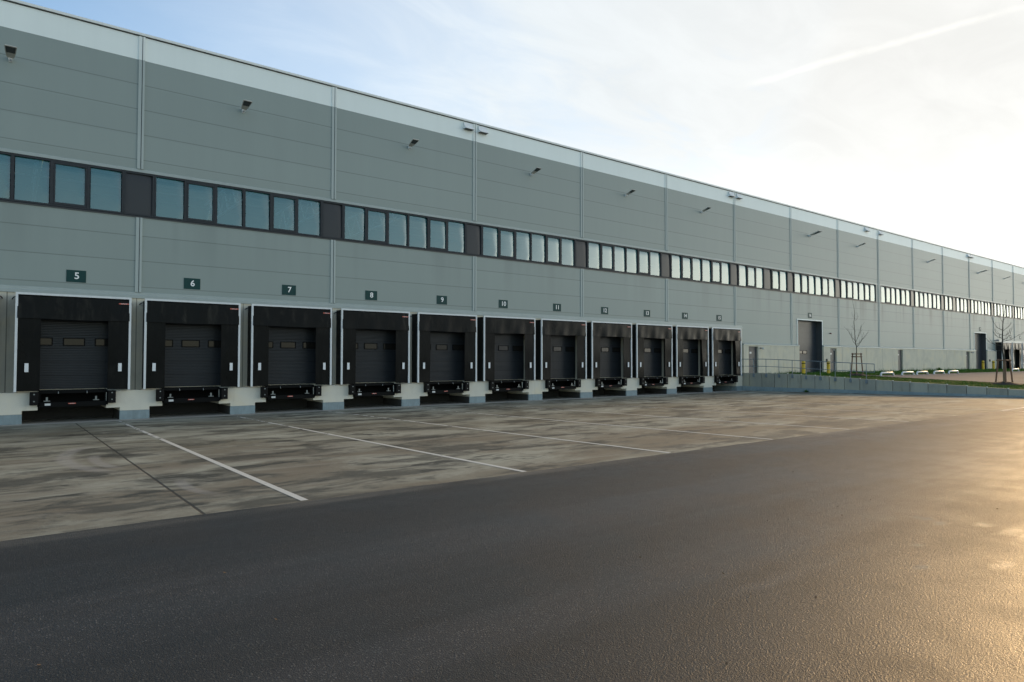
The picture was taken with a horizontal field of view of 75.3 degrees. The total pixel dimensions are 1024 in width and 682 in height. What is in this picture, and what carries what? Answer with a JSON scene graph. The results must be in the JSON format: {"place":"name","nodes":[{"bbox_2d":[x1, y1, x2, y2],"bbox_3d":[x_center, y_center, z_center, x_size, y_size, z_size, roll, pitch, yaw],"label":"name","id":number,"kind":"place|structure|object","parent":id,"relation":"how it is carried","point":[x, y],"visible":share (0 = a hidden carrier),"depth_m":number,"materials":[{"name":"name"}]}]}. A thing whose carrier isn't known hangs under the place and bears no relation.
{"place":"outdoors","nodes":[
{"label":"outdoors","id":0,"kind":"place"},
{"bbox_2d":[0,407,1023,681],"bbox_3d":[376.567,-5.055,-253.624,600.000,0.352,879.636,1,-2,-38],"label":"asphalt road","id":1,"kind":"structure","parent":0,"point":[910,571],"depth_m":5.86,"materials":[{"name":"asphalt"}]},
{"bbox_2d":[0,390,1023,540],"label":"concrete apron","id":2,"kind":"object","parent":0,"point":[62,475],"depth_m":16.55,"materials":[{"name":"concrete"}]},
{"bbox_2d":[119,421,307,500],"bbox_3d":[-8.677,2.604,16.880,0.110,0.269,18.830,1,-2,-38],"label":"parking line","id":3,"kind":"object","parent":2,"relation":"on","point":[300,498],"visible":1,"depth_m":12.24,"materials":[{"name":"white paint"}]},
{"bbox_2d":[241,417,525,471],"bbox_3d":[-5.505,2.677,19.315,0.110,0.269,18.830,1,-2,-38],"label":"parking line","id":4,"kind":"object","parent":2,"relation":"on","point":[409,449],"visible":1,"depth_m":14.92,"materials":[{"name":"white paint"}]},
{"bbox_2d":[331,411,670,452],"bbox_3d":[-2.332,2.750,21.750,0.110,0.269,18.830,1,-2,-38],"label":"parking line","id":5,"kind":"object","parent":2,"relation":"on","point":[530,435],"visible":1,"depth_m":17.72,"materials":[{"name":"white paint"}]},
{"bbox_2d":[0,0,1023,424],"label":"warehouse","id":6,"kind":"structure","parent":2,"relation":"on","point":[138,168],"depth_m":32.32,"materials":[{"name":"metal"}]},
{"bbox_2d":[4,44,16,61],"bbox_3d":[-17.789,-10.190,23.522,0.356,0.317,0.763,1,-2,-38],"label":"wall lamp","id":7,"kind":"object","parent":6,"relation":"attached to","point":[10,51],"visible":1,"depth_m":23.44,"materials":[{"name":"white metal"}]},
{"bbox_2d":[0,151,51,205],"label":"window","id":8,"kind":"structure","parent":6,"relation":"in","point":[31,172],"depth_m":24.06,"materials":[{"name":"blue glass"}]},
{"bbox_2d":[12,292,131,391],"bbox_3d":[-16.150,0.070,24.481,3.756,3.505,0.726,1,-2,-38],"label":"dock shelter","id":9,"kind":"object","parent":6,"relation":"attached to","point":[32,310],"visible":1,"depth_m":24.06,"materials":[{"name":"black fabric"}]},
{"bbox_2d":[29,389,115,407],"bbox_3d":[-16.594,2.110,24.998,2.630,0.605,2.135,1,-2,-38],"label":"dock leveller","id":10,"kind":"object","parent":6,"relation":"attached to","point":[68,398],"visible":0.99,"depth_m":24.62,"materials":[{"name":"black metal"}]},
{"bbox_2d":[39,319,108,388],"bbox_3d":[-16.348,0.255,24.749,2.900,3.050,0.053,1,-2,-38],"label":"dock door","id":11,"kind":"structure","parent":6,"relation":"in","point":[73,353],"depth_m":24.73,"materials":[{"name":"black"}]},
{"bbox_2d":[66,270,85,282],"bbox_3d":[-16.349,-2.430,24.881,0.624,0.450,0.016,1,-2,-38],"label":"number sign","id":12,"kind":"object","parent":6,"relation":"attached to","point":[75,276],"visible":1,"depth_m":24.87,"materials":[{"name":"metal"}]},
{"bbox_2d":[51,159,123,213],"bbox_3d":[-16.116,-5.843,25.237,2.310,1.730,0.130,1,-2,-38],"label":"window","id":13,"kind":"structure","parent":6,"relation":"in","point":[71,184],"depth_m":25.16,"materials":[{"name":"blue glass"}]},
{"bbox_2d":[154,175,215,224],"bbox_3d":[-13.435,-5.782,27.295,2.310,1.730,0.130,1,-2,-38],"label":"window","id":14,"kind":"structure","parent":6,"relation":"in","point":[171,194],"depth_m":27.25,"materials":[{"name":"blue glass"}]},
{"bbox_2d":[139,298,240,388],"bbox_3d":[-12.978,0.143,26.916,3.756,3.505,0.726,1,-2,-38],"label":"dock shelter","id":15,"kind":"object","parent":6,"relation":"attached to","point":[158,314],"visible":1,"depth_m":26.45,"materials":[{"name":"black fabric"}]},
{"bbox_2d":[156,386,227,402],"bbox_3d":[-13.422,2.183,27.433,2.630,0.605,2.135,1,-2,-38],"label":"dock leveller","id":16,"kind":"object","parent":6,"relation":"attached to","point":[189,394],"visible":0.99,"depth_m":27.10,"materials":[{"name":"black metal"}]},
{"bbox_2d":[184,278,199,289],"bbox_3d":[-13.177,-2.358,27.316,0.624,0.450,0.016,1,-2,-38],"label":"number sign","id":17,"kind":"object","parent":6,"relation":"attached to","point":[191,283],"visible":1,"depth_m":27.30,"materials":[{"name":"metal"}]},
{"bbox_2d":[164,323,220,386],"bbox_3d":[-13.175,0.328,27.184,2.900,3.050,0.053,1,-2,-38],"label":"dock door","id":18,"kind":"structure","parent":6,"relation":"in","point":[192,351],"depth_m":27.23,"materials":[{"name":"black"}]},
{"bbox_2d":[216,184,271,231],"bbox_3d":[-11.603,-5.740,28.701,2.310,1.730,0.130,1,-2,-38],"label":"window","id":19,"kind":"structure","parent":6,"relation":"in","point":[230,200],"depth_m":28.66,"materials":[{"name":"blue glass"}]},
{"bbox_2d":[241,99,251,112],"bbox_3d":[-11.420,-10.043,28.411,0.356,0.317,0.763,1,-2,-38],"label":"wall lamp","id":20,"kind":"object","parent":6,"relation":"attached to","point":[246,104],"visible":1,"depth_m":28.33,"materials":[{"name":"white metal"}]},
{"bbox_2d":[246,304,331,386],"bbox_3d":[-9.805,0.215,29.351,3.756,3.505,0.726,1,-2,-38],"label":"dock shelter","id":21,"kind":"object","parent":6,"relation":"attached to","point":[262,318],"visible":1,"depth_m":28.80,"materials":[{"name":"black fabric"}]},
{"bbox_2d":[282,285,295,294],"bbox_3d":[-10.004,-2.285,29.751,0.624,0.450,0.016,1,-2,-38],"label":"number sign","id":22,"kind":"object","parent":6,"relation":"attached to","point":[288,289],"visible":1,"depth_m":29.74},
{"bbox_2d":[260,384,321,399],"bbox_3d":[-10.249,2.256,29.869,2.630,0.605,2.135,1,-2,-38],"label":"dock leveller","id":23,"kind":"object","parent":6,"relation":"attached to","point":[292,391],"visible":0.98,"depth_m":29.57,"materials":[{"name":"black metal"}]},
{"bbox_2d":[268,326,315,384],"bbox_3d":[-10.003,0.401,29.619,2.900,3.050,0.053,1,-2,-38],"label":"dock door","id":24,"kind":"structure","parent":6,"relation":"in","point":[292,350],"depth_m":29.73,"materials":[{"name":"black"}]},
{"bbox_2d":[271,193,321,236],"bbox_3d":[-9.771,-5.698,30.107,2.310,1.730,0.130,1,-2,-38],"label":"window","id":25,"kind":"structure","parent":6,"relation":"in","point":[306,219],"depth_m":30.05,"materials":[{"name":"blue glass"}]},
{"bbox_2d":[343,204,387,244],"bbox_3d":[-7.090,-5.636,32.165,2.310,1.730,0.130,1,-2,-38],"label":"window","id":26,"kind":"structure","parent":6,"relation":"in","point":[361,224],"depth_m":32.13,"materials":[{"name":"blue glass"}]},
{"bbox_2d":[365,290,376,299],"bbox_3d":[-6.832,-2.212,32.186,0.624,0.450,0.016,1,-2,-38],"label":"number sign","id":27,"kind":"object","parent":6,"relation":"attached to","point":[370,295],"visible":1,"depth_m":32.16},
{"bbox_2d":[335,308,409,384],"bbox_3d":[-6.631,0.288,31.784,3.756,3.505,0.731,1,-2,-38],"label":"dock shelter","id":28,"kind":"object","parent":6,"relation":"attached to","point":[349,322],"visible":1,"depth_m":31.15,"materials":[{"name":"black fabric"}]},
{"bbox_2d":[348,382,400,396],"bbox_3d":[-7.077,2.329,32.304,2.630,0.605,2.135,1,-2,-38],"label":"dock leveller","id":29,"kind":"object","parent":6,"relation":"attached to","point":[371,389],"visible":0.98,"depth_m":32.01,"materials":[{"name":"black metal"}]},
{"bbox_2d":[355,329,395,382],"bbox_3d":[-6.830,0.473,32.054,2.900,3.050,0.053,1,-2,-38],"label":"dock door","id":30,"kind":"structure","parent":6,"relation":"in","point":[375,348],"depth_m":32.21,"materials":[{"name":"black"}]},
{"bbox_2d":[388,210,428,249],"bbox_3d":[-5.258,-5.594,33.571,2.310,1.730,0.130,1,-2,-38],"label":"window","id":31,"kind":"structure","parent":6,"relation":"in","point":[411,230],"depth_m":33.54,"materials":[{"name":"blue glass"}]},
{"bbox_2d":[408,138,418,148],"bbox_3d":[-5.004,-9.896,33.336,0.356,0.317,0.763,1,-2,-38],"label":"wall lamp","id":32,"kind":"object","parent":6,"relation":"attached to","point":[413,142],"visible":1,"depth_m":33.26,"materials":[{"name":"white metal"}]},
{"bbox_2d":[437,295,446,304],"bbox_3d":[-3.659,-2.139,34.621,0.624,0.450,0.016,1,-2,-38],"label":"number sign","id":33,"kind":"object","parent":6,"relation":"attached to","point":[441,299],"visible":1,"depth_m":34.63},
{"bbox_2d":[410,312,476,382],"bbox_3d":[-3.458,0.361,34.218,3.756,3.505,0.736,1,-2,-38],"label":"dock shelter","id":34,"kind":"object","parent":6,"relation":"attached to","point":[424,324],"visible":1,"depth_m":33.50,"materials":[{"name":"black fabric"}]},
{"bbox_2d":[424,381,468,393],"bbox_3d":[-3.904,2.401,34.739,2.630,0.605,2.135,1,-2,-38],"label":"dock leveller","id":35,"kind":"object","parent":6,"relation":"attached to","point":[436,387],"visible":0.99,"depth_m":34.45,"materials":[{"name":"black metal"}]},
{"bbox_2d":[428,216,465,253],"bbox_3d":[-3.426,-5.552,34.978,2.310,1.730,0.130,1,-2,-38],"label":"window","id":36,"kind":"structure","parent":6,"relation":"in","point":[445,235],"depth_m":34.92,"materials":[{"name":"blue glass"}]},
{"bbox_2d":[430,331,464,380],"bbox_3d":[-3.658,0.546,34.489,2.900,3.050,0.053,1,-2,-38],"label":"dock door","id":37,"kind":"structure","parent":6,"relation":"in","point":[447,349],"depth_m":34.69,"materials":[{"name":"black"}]},
{"bbox_2d":[463,122,474,130],"bbox_3d":[-2.324,-11.584,35.759,0.560,0.365,0.260,1,-2,-38],"label":"overflow box","id":38,"kind":"object","parent":6,"relation":"attached to","point":[468,126],"visible":1,"depth_m":35.74,"materials":[{"name":"white metal"}]},
{"bbox_2d":[478,126,488,134],"bbox_3d":[-1.570,-11.566,36.337,0.560,0.365,0.260,1,-2,-38],"label":"overflow box","id":39,"kind":"object","parent":6,"relation":"attached to","point":[482,130],"visible":1,"depth_m":36.30,"materials":[{"name":"white metal"}]},
{"bbox_2d":[482,225,515,259],"bbox_3d":[-0.745,-5.491,37.035,2.310,1.730,0.130,1,-2,-38],"label":"window","id":40,"kind":"structure","parent":6,"relation":"in","point":[496,243],"depth_m":37.00,"materials":[{"name":"blue glass"}]},
{"bbox_2d":[499,300,507,307],"bbox_3d":[-0.487,-2.066,37.057,0.624,0.450,0.016,1,-2,-38],"label":"number sign","id":41,"kind":"object","parent":6,"relation":"attached to","point":[503,303],"visible":1,"depth_m":37.06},
{"bbox_2d":[477,316,534,380],"bbox_3d":[-0.284,0.434,36.651,3.756,3.505,0.740,1,-2,-38],"label":"dock shelter","id":42,"kind":"object","parent":6,"relation":"attached to","point":[488,327],"visible":0.99,"depth_m":35.85,"materials":[{"name":"black fabric"}]},
{"bbox_2d":[489,380,528,391],"bbox_3d":[-0.732,2.474,37.174,2.630,0.605,2.135,1,-2,-38],"label":"dock leveller","id":43,"kind":"object","parent":6,"relation":"attached to","point":[503,385],"visible":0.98,"depth_m":36.97,"materials":[{"name":"black metal"}]},
{"bbox_2d":[495,333,523,379],"bbox_3d":[-0.485,0.619,36.925,2.900,3.050,0.053,1,-2,-38],"label":"dock door","id":44,"kind":"structure","parent":6,"relation":"in","point":[509,348],"depth_m":37.18,"materials":[{"name":"black"}]},
{"bbox_2d":[516,230,546,263],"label":"window","id":45,"kind":"structure","parent":6,"relation":"in","point":[530,246],"depth_m":38.41,"materials":[{"name":"blue glass"}]},
{"bbox_2d":[535,318,586,379],"bbox_3d":[2.890,0.507,39.084,3.756,3.505,0.745,1,-2,-38],"label":"dock shelter","id":46,"kind":"object","parent":6,"relation":"attached to","point":[545,329],"visible":1,"depth_m":38.28,"materials":[{"name":"black fabric"}]},
{"bbox_2d":[547,234,574,266],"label":"window","id":47,"kind":"structure","parent":6,"relation":"in","point":[560,250],"depth_m":39.78,"materials":[{"name":"blue glass"}]},
{"bbox_2d":[550,335,574,378],"bbox_3d":[2.687,0.692,39.360,2.900,3.050,0.053,1,-2,-38],"label":"dock door","id":48,"kind":"structure","parent":6,"relation":"in","point":[562,346],"depth_m":39.63,"materials":[{"name":"black"}]},
{"bbox_2d":[545,378,580,389],"bbox_3d":[2.441,2.547,39.609,2.630,0.605,2.135,1,-2,-38],"label":"dock leveller","id":49,"kind":"object","parent":6,"relation":"attached to","point":[556,384],"visible":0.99,"depth_m":39.41,"materials":[{"name":"black metal"}]},
{"bbox_2d":[587,241,613,271],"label":"window","id":50,"kind":"structure","parent":6,"relation":"in","point":[600,255],"depth_m":41.86,"materials":[{"name":"white glass"}]},
{"bbox_2d":[587,321,631,378],"bbox_3d":[6.063,0.579,41.520,3.756,3.505,0.744,1,-2,-38],"label":"dock shelter","id":51,"kind":"object","parent":6,"relation":"attached to","point":[596,330],"visible":0.97,"depth_m":40.79,"materials":[{"name":"black fabric"}]},
{"bbox_2d":[593,377,626,387],"bbox_3d":[5.613,2.620,42.044,2.630,0.605,2.135,1,-2,-38],"label":"dock leveller","id":52,"kind":"object","parent":6,"relation":"attached to","point":[612,382],"visible":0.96,"depth_m":41.86,"materials":[{"name":"black metal"}]},
{"bbox_2d":[600,337,620,376],"bbox_3d":[5.860,0.765,41.795,2.900,3.050,0.053,1,-2,-38],"label":"dock door","id":53,"kind":"structure","parent":6,"relation":"in","point":[610,347],"depth_m":42.09,"materials":[{"name":"black"}]},
{"bbox_2d":[614,245,638,273],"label":"window","id":54,"kind":"structure","parent":6,"relation":"in","point":[626,260],"depth_m":43.27,"materials":[{"name":"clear glass"}]},
{"bbox_2d":[638,248,660,276],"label":"window","id":55,"kind":"structure","parent":6,"relation":"in","point":[649,260],"depth_m":44.66,"materials":[{"name":"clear glass"}]},
{"bbox_2d":[632,323,672,377],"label":"dock shelter","id":56,"kind":"object","parent":6,"relation":"attached to","point":[640,332],"visible":0.99,"depth_m":43.28,"materials":[{"name":"black fabric"}]},
{"bbox_2d":[638,377,667,385],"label":"dock leveller","id":57,"kind":"object","parent":6,"relation":"attached to","point":[650,381],"visible":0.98,"depth_m":44.17,"materials":[{"name":"black metal"}]},
{"bbox_2d":[644,338,661,376],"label":"dock door","id":58,"kind":"structure","parent":6,"relation":"in","point":[652,346],"depth_m":44.57,"materials":[{"name":"black"}]},
{"bbox_2d":[671,253,691,280],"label":"window","id":59,"kind":"structure","parent":6,"relation":"in","point":[681,265],"depth_m":46.74,"materials":[{"name":"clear glass"}]},
{"bbox_2d":[677,337,697,375],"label":"dock door","id":60,"kind":"structure","parent":6,"relation":"in","point":[690,346],"depth_m":47.00,"materials":[{"name":"black"}]},
{"bbox_2d":[672,325,708,376],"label":"dock shelter","id":61,"kind":"object","parent":6,"relation":"attached to","point":[681,333],"visible":0.98,"depth_m":45.84,"materials":[{"name":"black fabric"}]},
{"bbox_2d":[679,376,704,384],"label":"dock leveller","id":62,"kind":"object","parent":6,"relation":"attached to","point":[688,380],"visible":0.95,"depth_m":46.59,"materials":[{"name":"black metal"}]},
{"bbox_2d":[692,257,711,282],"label":"window","id":63,"kind":"structure","parent":6,"relation":"in","point":[701,267],"depth_m":48.14,"materials":[{"name":"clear glass"}]},
{"bbox_2d":[712,260,730,284],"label":"window","id":64,"kind":"structure","parent":6,"relation":"in","point":[721,270],"depth_m":49.55,"materials":[{"name":"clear glass"}]},
{"bbox_2d":[718,340,730,374],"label":"dock door","id":65,"kind":"structure","parent":6,"relation":"in","point":[724,346],"depth_m":49.47,"materials":[{"name":"black"}]},
{"bbox_2d":[709,327,741,375],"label":"dock shelter","id":66,"kind":"object","parent":6,"relation":"attached to","point":[716,334],"visible":0.98,"depth_m":48.34,"materials":[{"name":"black fabric"}]},
{"bbox_2d":[714,375,737,383],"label":"dock leveller","id":67,"kind":"object","parent":6,"relation":"attached to","point":[723,379],"visible":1,"depth_m":49.00,"materials":[{"name":"black metal"}]},
{"bbox_2d":[739,264,755,287],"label":"window","id":68,"kind":"structure","parent":6,"relation":"in","point":[747,275],"depth_m":51.61,"materials":[{"name":"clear glass"}]},
{"bbox_2d":[749,346,756,372],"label":"steel door","id":69,"kind":"structure","parent":6,"relation":"in","point":[752,350],"depth_m":51.82,"materials":[{"name":"metal"}]},
{"bbox_2d":[756,266,771,289],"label":"window","id":70,"kind":"structure","parent":6,"relation":"in","point":[763,275],"depth_m":53.02,"materials":[{"name":"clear glass"}]},
{"bbox_2d":[772,269,787,291],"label":"window","id":71,"kind":"structure","parent":6,"relation":"in","point":[779,277],"depth_m":54.44,"materials":[{"name":"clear glass"}]},
{"bbox_2d":[794,272,808,293],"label":"window","id":72,"kind":"structure","parent":6,"relation":"in","point":[801,280],"depth_m":56.51,"materials":[{"name":"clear glass"}]},
{"bbox_2d":[809,274,822,295],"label":"window","id":73,"kind":"structure","parent":6,"relation":"in","point":[815,282],"depth_m":57.90,"materials":[{"name":"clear glass"}]},
{"bbox_2d":[822,276,835,297],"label":"window","id":74,"kind":"structure","parent":6,"relation":"in","point":[828,284],"depth_m":59.25,"materials":[{"name":"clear glass"}]},
{"bbox_2d":[830,348,834,370],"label":"steel door","id":75,"kind":"structure","parent":6,"relation":"in","point":[832,350],"depth_m":59.44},
{"bbox_2d":[841,279,852,299],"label":"window","id":76,"kind":"structure","parent":6,"relation":"in","point":[846,285],"depth_m":61.35,"materials":[{"name":"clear glass"}]},
{"bbox_2d":[853,281,864,300],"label":"window","id":77,"kind":"structure","parent":6,"relation":"in","point":[858,287],"depth_m":62.78,"materials":[{"name":"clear glass"}]},
{"bbox_2d":[865,283,875,301],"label":"window","id":78,"kind":"structure","parent":6,"relation":"in","point":[870,289],"depth_m":64.16,"materials":[{"name":"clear glass"}]},
{"bbox_2d":[881,285,891,303],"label":"window","id":79,"kind":"structure","parent":6,"relation":"in","point":[885,290],"depth_m":66.23,"materials":[{"name":"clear glass"}]},
{"bbox_2d":[891,287,900,304],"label":"window","id":80,"kind":"structure","parent":6,"relation":"in","point":[895,292],"depth_m":67.63,"materials":[{"name":"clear glass"}]},
{"bbox_2d":[898,350,901,370],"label":"steel door","id":81,"kind":"structure","parent":6,"relation":"in","point":[899,351],"depth_m":67.83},
{"bbox_2d":[901,288,910,305],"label":"window","id":82,"kind":"structure","parent":6,"relation":"in","point":[905,295],"depth_m":68.98,"materials":[{"name":"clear glass"}]},
{"bbox_2d":[915,291,923,307],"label":"window","id":83,"kind":"structure","parent":6,"relation":"in","point":[919,296],"depth_m":71.07,"materials":[{"name":"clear glass"}]},
{"bbox_2d":[924,292,932,308],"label":"window","id":84,"kind":"structure","parent":6,"relation":"in","point":[928,297],"depth_m":72.50,"materials":[{"name":"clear glass"}]},
{"bbox_2d":[933,293,940,309],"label":"window","id":85,"kind":"structure","parent":6,"relation":"in","point":[936,297],"depth_m":74.04,"materials":[{"name":"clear glass"}]},
{"bbox_2d":[945,295,952,310],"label":"window","id":86,"kind":"structure","parent":6,"relation":"in","point":[948,299],"depth_m":75.95,"materials":[{"name":"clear glass"}]},
{"bbox_2d":[953,296,960,311],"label":"window","id":87,"kind":"structure","parent":6,"relation":"in","point":[956,300],"depth_m":77.37,"materials":[{"name":"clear glass"}]},
{"bbox_2d":[960,297,967,312],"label":"window","id":88,"kind":"structure","parent":6,"relation":"in","point":[964,301],"depth_m":78.93,"materials":[{"name":"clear glass"}]},
{"bbox_2d":[971,299,977,313],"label":"window","id":89,"kind":"structure","parent":6,"relation":"in","point":[974,303],"depth_m":80.79,"materials":[{"name":"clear glass"}]},
{"bbox_2d":[978,300,984,314],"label":"window","id":90,"kind":"structure","parent":6,"relation":"in","point":[981,304],"depth_m":82.24,"materials":[{"name":"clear glass"}]},
{"bbox_2d":[985,301,991,315],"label":"window","id":91,"kind":"structure","parent":6,"relation":"in","point":[988,311],"depth_m":83.77,"materials":[{"name":"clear glass"}]},
{"bbox_2d":[994,303,1000,316],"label":"window","id":92,"kind":"structure","parent":6,"relation":"in","point":[997,306],"depth_m":85.72,"materials":[{"name":"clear glass"}]},
{"bbox_2d":[996,342,1011,368],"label":"dock shelter","id":93,"kind":"object","parent":6,"relation":"attached to","point":[1007,346],"visible":0.73,"depth_m":85.20,"materials":[{"name":"black fabric"}]},
{"bbox_2d":[1001,304,1006,317],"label":"window","id":94,"kind":"structure","parent":6,"relation":"in","point":[1003,308],"depth_m":87.12,"materials":[{"name":"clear glass"}]},
{"bbox_2d":[1006,304,1012,317],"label":"window","id":95,"kind":"structure","parent":6,"relation":"in","point":[1009,307],"depth_m":88.53,"materials":[{"name":"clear glass"}]},
{"bbox_2d":[1012,342,1021,368],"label":"dock shelter","id":96,"kind":"object","parent":6,"relation":"attached to","point":[1017,347],"visible":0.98,"depth_m":88.77,"materials":[{"name":"white fabric"}]},
{"bbox_2d":[1015,306,1020,318],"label":"window","id":97,"kind":"structure","parent":6,"relation":"in","point":[1017,308],"depth_m":90.56,"materials":[{"name":"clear glass"}]},
{"bbox_2d":[421,408,771,439],"bbox_3d":[0.840,2.822,24.186,0.110,0.269,18.830,1,-2,-38],"label":"parking line","id":98,"kind":"object","parent":2,"relation":"on","point":[614,425],"visible":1,"depth_m":20.82,"materials":[{"name":"white paint"}]},
{"bbox_2d":[487,404,838,428],"bbox_3d":[4.013,2.895,26.621,0.110,0.269,18.830,1,-2,-38],"label":"parking line","id":99,"kind":"object","parent":2,"relation":"on","point":[692,418],"visible":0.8,"depth_m":23.09,"materials":[{"name":"white paint"}]},
{"bbox_2d":[544,401,908,421],"bbox_3d":[7.185,2.968,29.056,0.110,0.269,18.830,1,-2,-38],"label":"parking line","id":100,"kind":"object","parent":2,"relation":"on","point":[745,412],"visible":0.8,"depth_m":25.78,"materials":[{"name":"white paint"}]},
{"bbox_2d":[738,373,1023,397],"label":"retaining wall","id":101,"kind":"structure","parent":2,"relation":"on","point":[786,382],"depth_m":43.31,"materials":[{"name":"concrete"}]},
{"bbox_2d":[741,359,874,383],"bbox_3d":[20.283,2.042,46.304,0.095,1.605,9.687,1,-2,-38],"label":"handrail","id":102,"kind":"object","parent":101,"relation":"on","point":[850,379],"visible":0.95,"depth_m":45.27,"materials":[{"name":"metal"}]},
{"bbox_2d":[20,0,1023,266],"label":"sky","id":103,"kind":"structure","parent":0,"point":[903,117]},
{"bbox_2d":[768,367,1023,389],"bbox_3d":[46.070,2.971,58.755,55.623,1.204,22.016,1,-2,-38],"label":"grass","id":104,"kind":"structure","parent":0,"point":[919,380],"depth_m":51.51,"materials":[{"name":"plant"}]},
{"bbox_2d":[848,373,1021,384],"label":"soil","id":105,"kind":"structure","parent":0,"point":[994,383],"depth_m":43.36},
{"bbox_2d":[851,353,862,373],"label":"tree stakes","id":106,"kind":"object","parent":105,"relation":"on","point":[852,356],"visible":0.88,"depth_m":52.20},
{"bbox_2d":[848,300,868,352],"bbox_3d":[27.186,-0.214,52.320,1.753,6.031,0.993,-1,-2,27],"label":"young tree","id":107,"kind":"object","parent":105,"relation":"on","point":[858,334],"visible":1,"depth_m":52.31,"materials":[{"name":"brown plant"}]},
{"bbox_2d":[984,304,1021,381],"bbox_3d":[32.364,0.098,43.787,2.171,5.651,1.413,0,-2,4],"label":"young tree","id":108,"kind":"object","parent":105,"relation":"on","point":[1002,342],"visible":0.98,"depth_m":43.74,"materials":[{"name":"brown plant"}]},
{"bbox_2d":[995,359,1012,382],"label":"tree stakes","id":109,"kind":"object","parent":105,"relation":"on","point":[1004,360],"visible":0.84,"depth_m":43.66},
{"bbox_2d":[874,371,1023,383],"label":"car park","id":110,"kind":"structure","parent":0,"point":[1018,376],"depth_m":54.32,"materials":[{"name":"concrete"}]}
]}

